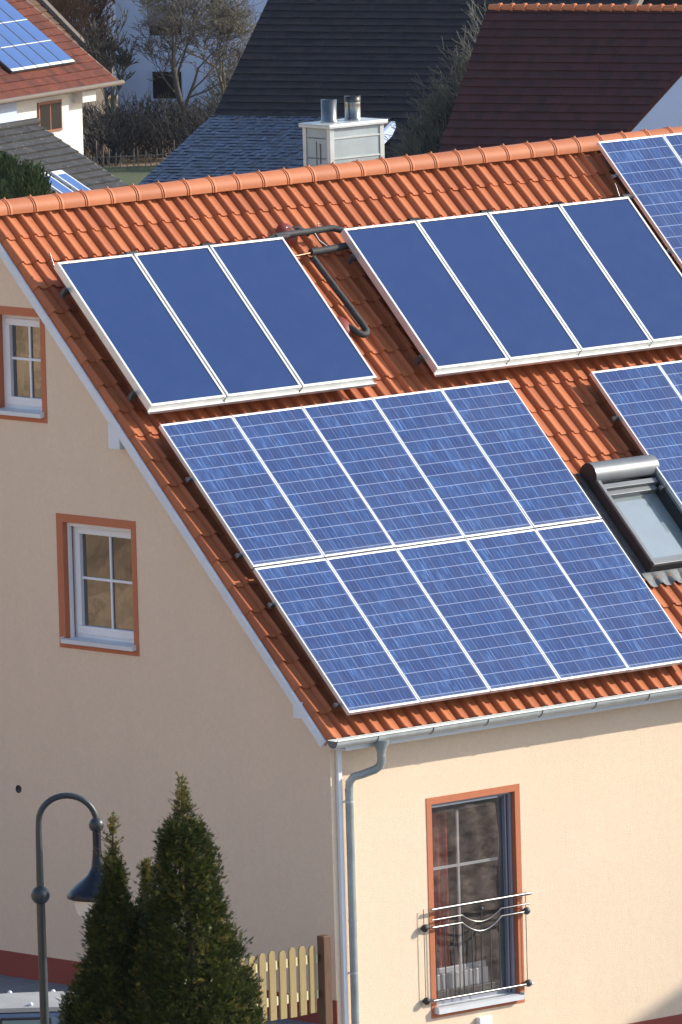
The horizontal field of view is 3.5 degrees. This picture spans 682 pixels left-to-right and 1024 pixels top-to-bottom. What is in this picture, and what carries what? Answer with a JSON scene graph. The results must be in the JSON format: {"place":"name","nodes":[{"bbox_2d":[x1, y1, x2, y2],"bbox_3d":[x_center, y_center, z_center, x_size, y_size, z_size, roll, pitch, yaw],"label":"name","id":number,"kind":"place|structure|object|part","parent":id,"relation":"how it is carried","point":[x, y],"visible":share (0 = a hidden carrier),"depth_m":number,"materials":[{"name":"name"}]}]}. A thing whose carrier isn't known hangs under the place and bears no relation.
{"place":"outdoors","nodes":[
{"label":"outdoors","id":0,"kind":"place"},
{"bbox_2d":[0,989,73,1023],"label":"van","id":1,"kind":"object","parent":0,"point":[20,1008],"visible":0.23,"depth_m":105.80,"materials":[{"name":"blue paint"}]},
{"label":"side window","id":2,"kind":"part","parent":1,"relation":"part of","materials":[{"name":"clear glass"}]},
{"bbox_2d":[67,0,117,94],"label":"house","id":3,"kind":"structure","parent":0,"point":[114,17],"depth_m":344.43,"materials":[{"name":"blue paint"}]},
{"bbox_2d":[104,166,155,184],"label":"lawn","id":4,"kind":"structure","parent":0,"point":[130,176],"depth_m":316.30,"materials":[{"name":"green plant"}]},
{"bbox_2d":[86,139,185,170],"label":"garden fence","id":5,"kind":"object","parent":4,"relation":"on","point":[126,156],"visible":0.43,"depth_m":317.09,"materials":[{"name":"brown wood"}]},
{"bbox_2d":[168,88,222,146],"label":"bush","id":6,"kind":"object","parent":4,"relation":"on","point":[193,120],"visible":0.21,"depth_m":317.82,"materials":[{"name":"plant"}]},
{"bbox_2d":[83,95,193,166],"bbox_3d":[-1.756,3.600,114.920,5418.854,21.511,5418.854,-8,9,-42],"label":"ground","id":7,"kind":"structure","parent":0,"point":[130,163],"depth_m":320.92,"materials":[{"name":"green plant"}]},
{"bbox_2d":[0,102,16,122],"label":"annexe","id":8,"kind":"structure","parent":7,"relation":"on","point":[8,112],"depth_m":295.69,"materials":[{"name":"white paint"}]},
{"bbox_2d":[0,150,19,198],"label":"evergreen tree","id":9,"kind":"object","parent":7,"relation":"on","point":[8,161],"visible":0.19,"depth_m":159.86,"materials":[{"name":"green plant"}]},
{"bbox_2d":[7,158,54,198],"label":"evergreen tree","id":10,"kind":"object","parent":7,"relation":"on","point":[31,179],"visible":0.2,"depth_m":157.86,"materials":[{"name":"green plant"}]},
{"bbox_2d":[0,0,124,153],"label":"house","id":11,"kind":"structure","parent":7,"relation":"on","point":[52,99],"depth_m":298.44,"materials":[{"name":"red tile"}]},
{"bbox_2d":[0,35,13,48],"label":"roof panel","id":12,"kind":"structure","parent":11,"relation":"attached to","point":[4,43],"depth_m":297.60,"materials":[{"name":"blue glass"}]},
{"bbox_2d":[0,9,14,23],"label":"roof panel","id":13,"kind":"structure","parent":11,"relation":"attached to","point":[5,17],"depth_m":299.02,"materials":[{"name":"blue glass"}]},
{"bbox_2d":[0,49,24,72],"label":"roof panel","id":14,"kind":"structure","parent":11,"relation":"attached to","point":[9,63],"depth_m":296.68,"materials":[{"name":"blue glass"}]},
{"bbox_2d":[0,24,25,46],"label":"roof panel","id":15,"kind":"structure","parent":11,"relation":"attached to","point":[10,37],"depth_m":298.17,"materials":[{"name":"blue glass"}]},
{"bbox_2d":[0,0,27,21],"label":"roof panel","id":16,"kind":"structure","parent":11,"relation":"attached to","point":[10,11],"depth_m":299.60,"materials":[{"name":"blue glass"}]},
{"bbox_2d":[2,47,37,70],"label":"solar panel","id":17,"kind":"structure","parent":11,"relation":"attached to","point":[20,58],"depth_m":297.27,"materials":[{"name":"blue glass"}]},
{"bbox_2d":[4,22,38,44],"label":"roof panel","id":18,"kind":"structure","parent":11,"relation":"attached to","point":[21,33],"depth_m":298.72,"materials":[{"name":"blue glass"}]},
{"bbox_2d":[15,45,49,68],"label":"solar panel","id":19,"kind":"structure","parent":11,"relation":"attached to","point":[32,56],"depth_m":297.85,"materials":[{"name":"blue glass"}]},
{"bbox_2d":[16,20,51,42],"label":"roof panel","id":20,"kind":"structure","parent":11,"relation":"attached to","point":[33,31],"depth_m":299.28,"materials":[{"name":"blue glass"}]},
{"bbox_2d":[27,43,62,66],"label":"solar panel","id":21,"kind":"structure","parent":11,"relation":"attached to","point":[46,55],"depth_m":298.41,"materials":[{"name":"blue glass"}]},
{"bbox_2d":[37,99,62,131],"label":"window","id":22,"kind":"structure","parent":11,"relation":"in","point":[49,113],"depth_m":297.75,"materials":[{"name":"grey glass"}]},
{"bbox_2d":[40,41,74,64],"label":"roof panel","id":23,"kind":"structure","parent":11,"relation":"attached to","point":[58,53],"depth_m":298.97,"materials":[{"name":"blue glass"}]},
{"bbox_2d":[0,118,127,193],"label":"house","id":24,"kind":"structure","parent":7,"relation":"on","point":[69,168],"depth_m":261.43,"materials":[{"name":"tile"}]},
{"bbox_2d":[45,172,73,193],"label":"solar panel","id":25,"kind":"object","parent":24,"relation":"in","point":[58,187],"depth_m":259.57,"materials":[{"name":"blue glass"}]},
{"bbox_2d":[50,170,89,190],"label":"solar panel","id":26,"kind":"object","parent":24,"relation":"in","point":[60,175],"depth_m":260.21,"materials":[{"name":"blue glass"}]},
{"bbox_2d":[28,0,112,149],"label":"shed","id":27,"kind":"structure","parent":7,"relation":"on","point":[46,7],"depth_m":326.35,"materials":[{"name":"white paint"}]},
{"bbox_2d":[35,0,107,105],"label":"shrub","id":28,"kind":"object","parent":7,"relation":"on","point":[63,5],"visible":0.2,"depth_m":329.21,"materials":[{"name":"brown plant"}]},
{"bbox_2d":[47,0,117,116],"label":"shrub","id":29,"kind":"object","parent":7,"relation":"on","point":[102,4],"visible":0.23,"depth_m":331.33,"materials":[{"name":"brown plant"}]},
{"bbox_2d":[73,3,139,154],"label":"bare tree","id":30,"kind":"object","parent":7,"relation":"on","point":[109,46],"visible":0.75,"depth_m":321.30,"materials":[{"name":"brown plant"}]},
{"bbox_2d":[54,812,178,1023],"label":"thuja","id":31,"kind":"object","parent":7,"relation":"on","point":[97,985],"visible":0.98,"depth_m":100.26,"materials":[{"name":"green plant"}]},
{"bbox_2d":[82,94,165,166],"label":"bush","id":32,"kind":"object","parent":7,"relation":"on","point":[100,127],"visible":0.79,"depth_m":319.68,"materials":[{"name":"plant"}]},
{"bbox_2d":[82,90,179,154],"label":"bush","id":33,"kind":"object","parent":7,"relation":"on","point":[140,108],"visible":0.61,"depth_m":322.54,"materials":[{"name":"plant"}]},
{"bbox_2d":[98,857,185,1021],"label":"thuja","id":34,"kind":"object","parent":7,"relation":"on","point":[145,875],"visible":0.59,"depth_m":100.79,"materials":[{"name":"green plant"}]},
{"bbox_2d":[0,975,316,1023],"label":"terrace","id":35,"kind":"structure","parent":7,"relation":"on","point":[15,984],"depth_m":116.11,"materials":[{"name":"grey concrete"}]},
{"bbox_2d":[185,935,332,1023],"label":"picket fence","id":36,"kind":"object","parent":35,"relation":"on","point":[323,991],"visible":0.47,"depth_m":112.64,"materials":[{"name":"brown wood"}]},
{"bbox_2d":[105,90,215,157],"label":"bush","id":37,"kind":"object","parent":7,"relation":"on","point":[158,104],"visible":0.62,"depth_m":321.65,"materials":[{"name":"plant"}]},
{"bbox_2d":[134,92,217,162],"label":"bush","id":38,"kind":"object","parent":7,"relation":"on","point":[154,126],"visible":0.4,"depth_m":319.79,"materials":[{"name":"plant"}]},
{"bbox_2d":[115,0,267,128],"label":"house","id":39,"kind":"structure","parent":7,"relation":"on","point":[139,84],"depth_m":330.62,"materials":[{"name":"white paint"}]},
{"bbox_2d":[147,4,184,37],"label":"window","id":40,"kind":"structure","parent":39,"relation":"in","point":[148,15],"depth_m":330.38,"materials":[{"name":"blue paint"}]},
{"bbox_2d":[150,69,184,100],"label":"window","id":41,"kind":"structure","parent":39,"relation":"in","point":[159,87],"depth_m":330.63,"materials":[{"name":"black glass"}]},
{"bbox_2d":[128,0,262,133],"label":"bare tree","id":42,"kind":"object","parent":7,"relation":"on","point":[173,48],"visible":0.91,"depth_m":321.57,"materials":[{"name":"brown plant"}]},
{"bbox_2d":[132,0,258,96],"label":"bare tree","id":43,"kind":"object","parent":7,"relation":"on","point":[241,28],"visible":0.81,"depth_m":322.74,"materials":[{"name":"brown plant"}]},
{"bbox_2d":[116,771,278,1023],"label":"thuja","id":44,"kind":"object","parent":7,"relation":"on","point":[216,950],"visible":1,"depth_m":99.91,"materials":[{"name":"green plant"}]},
{"bbox_2d":[194,42,247,111],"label":"bush","id":45,"kind":"object","parent":7,"relation":"on","point":[217,94],"visible":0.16,"depth_m":324.51,"materials":[{"name":"plant"}]},
{"bbox_2d":[0,95,681,1023],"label":"house","id":46,"kind":"structure","parent":7,"relation":"on","point":[508,857],"depth_m":115.36,"materials":[{"name":"paint"}]},
{"bbox_2d":[0,306,47,423],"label":"window","id":47,"kind":"structure","parent":46,"relation":"in","point":[23,388],"depth_m":115.92,"materials":[{"name":"white plastic"}]},
{"bbox_2d":[59,287,69,297],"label":"support rail","id":48,"kind":"object","parent":46,"relation":"attached to","point":[64,292],"visible":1,"depth_m":115.17,"materials":[{"name":"grey metal"}]},
{"bbox_2d":[54,251,225,413],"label":"solar collector","id":49,"kind":"object","parent":48,"relation":"attached to","point":[158,360],"visible":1,"depth_m":115.13,"materials":[{"name":"glass"}]},
{"bbox_2d":[133,242,301,404],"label":"solar collector","id":50,"kind":"object","parent":48,"relation":"attached to","point":[220,325],"visible":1,"depth_m":115.86,"materials":[{"name":"blue glass"}]},
{"bbox_2d":[209,234,376,394],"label":"solar collector","id":51,"kind":"object","parent":48,"relation":"attached to","point":[297,319],"visible":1,"depth_m":116.58,"materials":[{"name":"blue glass"}]},
{"bbox_2d":[265,225,343,238],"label":"insulated pipe","id":52,"kind":"object","parent":51,"relation":"attached to","point":[316,230],"visible":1,"depth_m":117.83,"materials":[{"name":"black plastic"}]},
{"bbox_2d":[56,513,139,656],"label":"window","id":53,"kind":"structure","parent":46,"relation":"in","point":[97,557],"depth_m":115.38,"materials":[{"name":"white plastic"}]},
{"bbox_2d":[127,391,138,400],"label":"support rail","id":54,"kind":"object","parent":46,"relation":"attached to","point":[131,395],"visible":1,"depth_m":114.54,"materials":[{"name":"grey metal"}]},
{"bbox_2d":[185,477,193,482],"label":"mounting rail","id":55,"kind":"object","parent":46,"relation":"attached to","point":[189,479],"visible":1,"depth_m":114.07,"materials":[{"name":"grey metal"}]},
{"bbox_2d":[234,552,242,558],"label":"mounting rail","id":56,"kind":"object","parent":46,"relation":"attached to","point":[238,555],"visible":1,"depth_m":113.62,"materials":[{"name":"grey metal"}]},
{"bbox_2d":[158,416,323,568],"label":"solar module","id":57,"kind":"object","parent":56,"relation":"attached to","point":[242,494],"visible":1,"depth_m":114.27,"materials":[{"name":"glass"}]},
{"bbox_2d":[232,407,394,558],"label":"solar module","id":58,"kind":"object","parent":56,"relation":"attached to","point":[315,485],"visible":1,"depth_m":114.95,"materials":[{"name":"glass"}]},
{"bbox_2d":[302,398,463,548],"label":"solar module","id":59,"kind":"object","parent":56,"relation":"attached to","point":[383,472],"visible":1,"depth_m":115.62,"materials":[{"name":"glass"}]},
{"bbox_2d":[372,389,532,538],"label":"solar module","id":60,"kind":"object","parent":56,"relation":"attached to","point":[454,465],"visible":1,"depth_m":116.29,"materials":[{"name":"glass"}]},
{"bbox_2d":[441,380,601,528],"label":"solar module","id":61,"kind":"object","parent":56,"relation":"attached to","point":[525,460],"visible":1,"depth_m":116.96,"materials":[{"name":"glass"}]},
{"bbox_2d":[267,602,275,607],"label":"mounting rail","id":62,"kind":"object","parent":46,"relation":"attached to","point":[272,604],"visible":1,"depth_m":113.32,"materials":[{"name":"grey metal"}]},
{"bbox_2d":[326,548,489,703],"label":"solar module","id":63,"kind":"object","parent":62,"relation":"attached to","point":[410,628],"visible":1,"depth_m":114.09,"materials":[{"name":"glass"}]},
{"bbox_2d":[396,539,559,692],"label":"solar module","id":64,"kind":"object","parent":62,"relation":"attached to","point":[478,615],"visible":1,"depth_m":114.76,"materials":[{"name":"glass"}]},
{"bbox_2d":[466,529,628,682],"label":"solar module","id":65,"kind":"object","parent":62,"relation":"attached to","point":[549,607],"visible":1,"depth_m":115.43,"materials":[{"name":"glass"}]},
{"bbox_2d":[276,223,309,244],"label":"vent tile","id":66,"kind":"object","parent":46,"relation":"attached to","point":[290,240],"visible":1,"depth_m":117.81,"materials":[{"name":"red ceramic"}]},
{"bbox_2d":[333,702,340,707],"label":"mounting rail","id":67,"kind":"object","parent":46,"relation":"attached to","point":[336,705],"visible":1,"depth_m":112.73,"materials":[{"name":"grey metal"}]},
{"bbox_2d":[253,558,419,714],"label":"solar module","id":68,"kind":"object","parent":67,"relation":"attached to","point":[337,638],"visible":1,"depth_m":113.41,"materials":[{"name":"glass"}]},
{"bbox_2d":[535,519,681,671],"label":"solar module","id":69,"kind":"object","parent":67,"relation":"attached to","point":[618,598],"visible":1,"depth_m":116.11,"materials":[{"name":"glass"}]},
{"bbox_2d":[310,255,369,337],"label":"insulated pipe","id":70,"kind":"object","parent":46,"relation":"attached to","point":[360,321],"visible":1,"depth_m":117.40,"materials":[{"name":"black plastic"}]},
{"bbox_2d":[329,290,358,326],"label":"copper pipe","id":71,"kind":"object","parent":70,"relation":"attached to","point":[344,308],"visible":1,"depth_m":117.35,"materials":[{"name":"orange metal"}]},
{"bbox_2d":[337,316,352,337],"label":"vent tile","id":72,"kind":"object","parent":46,"relation":"attached to","point":[344,322],"visible":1,"depth_m":117.16,"materials":[{"name":"red ceramic"}]},
{"bbox_2d":[346,254,357,264],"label":"support rail","id":73,"kind":"object","parent":46,"relation":"attached to","point":[351,258],"visible":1,"depth_m":117.91,"materials":[{"name":"grey metal"}]},
{"bbox_2d":[340,217,508,376],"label":"solar collector","id":74,"kind":"object","parent":73,"relation":"attached to","point":[428,302],"visible":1,"depth_m":117.88,"materials":[{"name":"blue glass"}]},
{"bbox_2d":[308,242,349,255],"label":"insulated pipe","id":75,"kind":"object","parent":74,"relation":"attached to","point":[329,249],"visible":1,"depth_m":117.83,"materials":[{"name":"black plastic"}]},
{"bbox_2d":[295,252,311,256],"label":"copper pipe","id":76,"kind":"object","parent":75,"relation":"attached to","point":[304,254],"visible":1,"depth_m":117.60,"materials":[{"name":"metal"}]},
{"bbox_2d":[416,209,580,367],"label":"solar collector","id":77,"kind":"object","parent":73,"relation":"attached to","point":[501,290],"visible":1,"depth_m":118.61,"materials":[{"name":"blue glass"}]},
{"bbox_2d":[488,201,651,358],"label":"solar collector","id":78,"kind":"object","parent":73,"relation":"attached to","point":[573,283],"visible":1,"depth_m":119.33,"materials":[{"name":"blue glass"}]},
{"bbox_2d":[559,193,681,349],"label":"solar collector","id":79,"kind":"object","parent":73,"relation":"attached to","point":[630,255],"visible":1,"depth_m":120.08,"materials":[{"name":"blue glass"}]},
{"bbox_2d":[413,355,425,364],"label":"support rail","id":80,"kind":"object","parent":46,"relation":"attached to","point":[418,359],"visible":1,"depth_m":117.28,"materials":[{"name":"grey metal"}]},
{"bbox_2d":[426,784,524,1018],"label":"french window","id":81,"kind":"structure","parent":46,"relation":"in","point":[474,837],"depth_m":114.74,"materials":[{"name":"grey plastic"}]},
{"bbox_2d":[610,174,618,179],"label":"mounting rail","id":82,"kind":"object","parent":46,"relation":"attached to","point":[615,176],"visible":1,"depth_m":121.20,"materials":[{"name":"grey metal"}]},
{"bbox_2d":[663,133,681,162],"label":"solar module","id":83,"kind":"object","parent":82,"relation":"attached to","point":[674,140],"visible":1,"depth_m":122.08,"materials":[{"name":"glass"}]},
{"bbox_2d":[611,416,619,421],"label":"mounting rail","id":84,"kind":"object","parent":46,"relation":"attached to","point":[616,418],"visible":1,"depth_m":118.24,"materials":[{"name":"grey metal"}]},
{"bbox_2d":[576,454,681,586],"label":"roof window","id":85,"kind":"structure","parent":46,"relation":"in","point":[646,519],"depth_m":117.46,"materials":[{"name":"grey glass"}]},
{"bbox_2d":[138,0,681,184],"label":"roof","id":86,"kind":"structure","parent":7,"relation":"on","point":[299,61],"depth_m":284.73,"materials":[{"name":"tile"}]},
{"bbox_2d":[384,101,441,157],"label":"bush","id":87,"kind":"object","parent":7,"relation":"on","point":[404,150],"visible":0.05,"depth_m":277.35,"materials":[{"name":"green plant"}]},
{"bbox_2d":[395,68,459,156],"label":"bush","id":88,"kind":"object","parent":7,"relation":"on","point":[429,128],"visible":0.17,"depth_m":277.21,"materials":[{"name":"plant"}]},
{"bbox_2d":[411,29,472,152],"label":"bush","id":89,"kind":"object","parent":7,"relation":"on","point":[448,109],"visible":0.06,"depth_m":277.16,"materials":[{"name":"plant"}]},
{"bbox_2d":[439,0,512,101],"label":"bush","id":90,"kind":"object","parent":7,"relation":"on","point":[464,42],"visible":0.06,"depth_m":277.19,"materials":[{"name":"plant"}]},
{"bbox_2d":[438,3,681,152],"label":"house","id":91,"kind":"structure","parent":7,"relation":"on","point":[537,72],"depth_m":272.29,"materials":[{"name":"red tile"}]},
{"bbox_2d":[626,70,681,131],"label":"house","id":92,"kind":"structure","parent":7,"relation":"on","point":[663,109],"depth_m":231.48,"materials":[{"name":"white paint"}]},
{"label":"mounting rail","id":93,"kind":"object","parent":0,"visible":0},
{"bbox_2d":[589,363,681,509],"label":"solar module","id":94,"kind":"object","parent":93,"relation":"attached to","point":[645,402],"visible":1,"depth_m":118.48,"materials":[{"name":"glass"}]},
{"bbox_2d":[657,360,681,398],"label":"solar module","id":95,"kind":"object","parent":93,"relation":"attached to","point":[672,371],"visible":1,"depth_m":119.19,"materials":[{"name":"glass"}]},
{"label":"mounting rail","id":96,"kind":"object","parent":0,"visible":0},
{"bbox_2d":[596,135,681,268],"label":"solar module","id":97,"kind":"object","parent":96,"relation":"attached to","point":[647,170],"visible":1,"depth_m":121.38,"materials":[{"name":"glass"}]},
{"label":"street","id":98,"kind":"structure","parent":0,"visible":0},
{"bbox_2d":[31,793,129,1023],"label":"street lamp","id":99,"kind":"object","parent":98,"relation":"on","point":[79,894],"visible":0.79,"depth_m":102.97,"materials":[{"name":"metal"}]}
]}

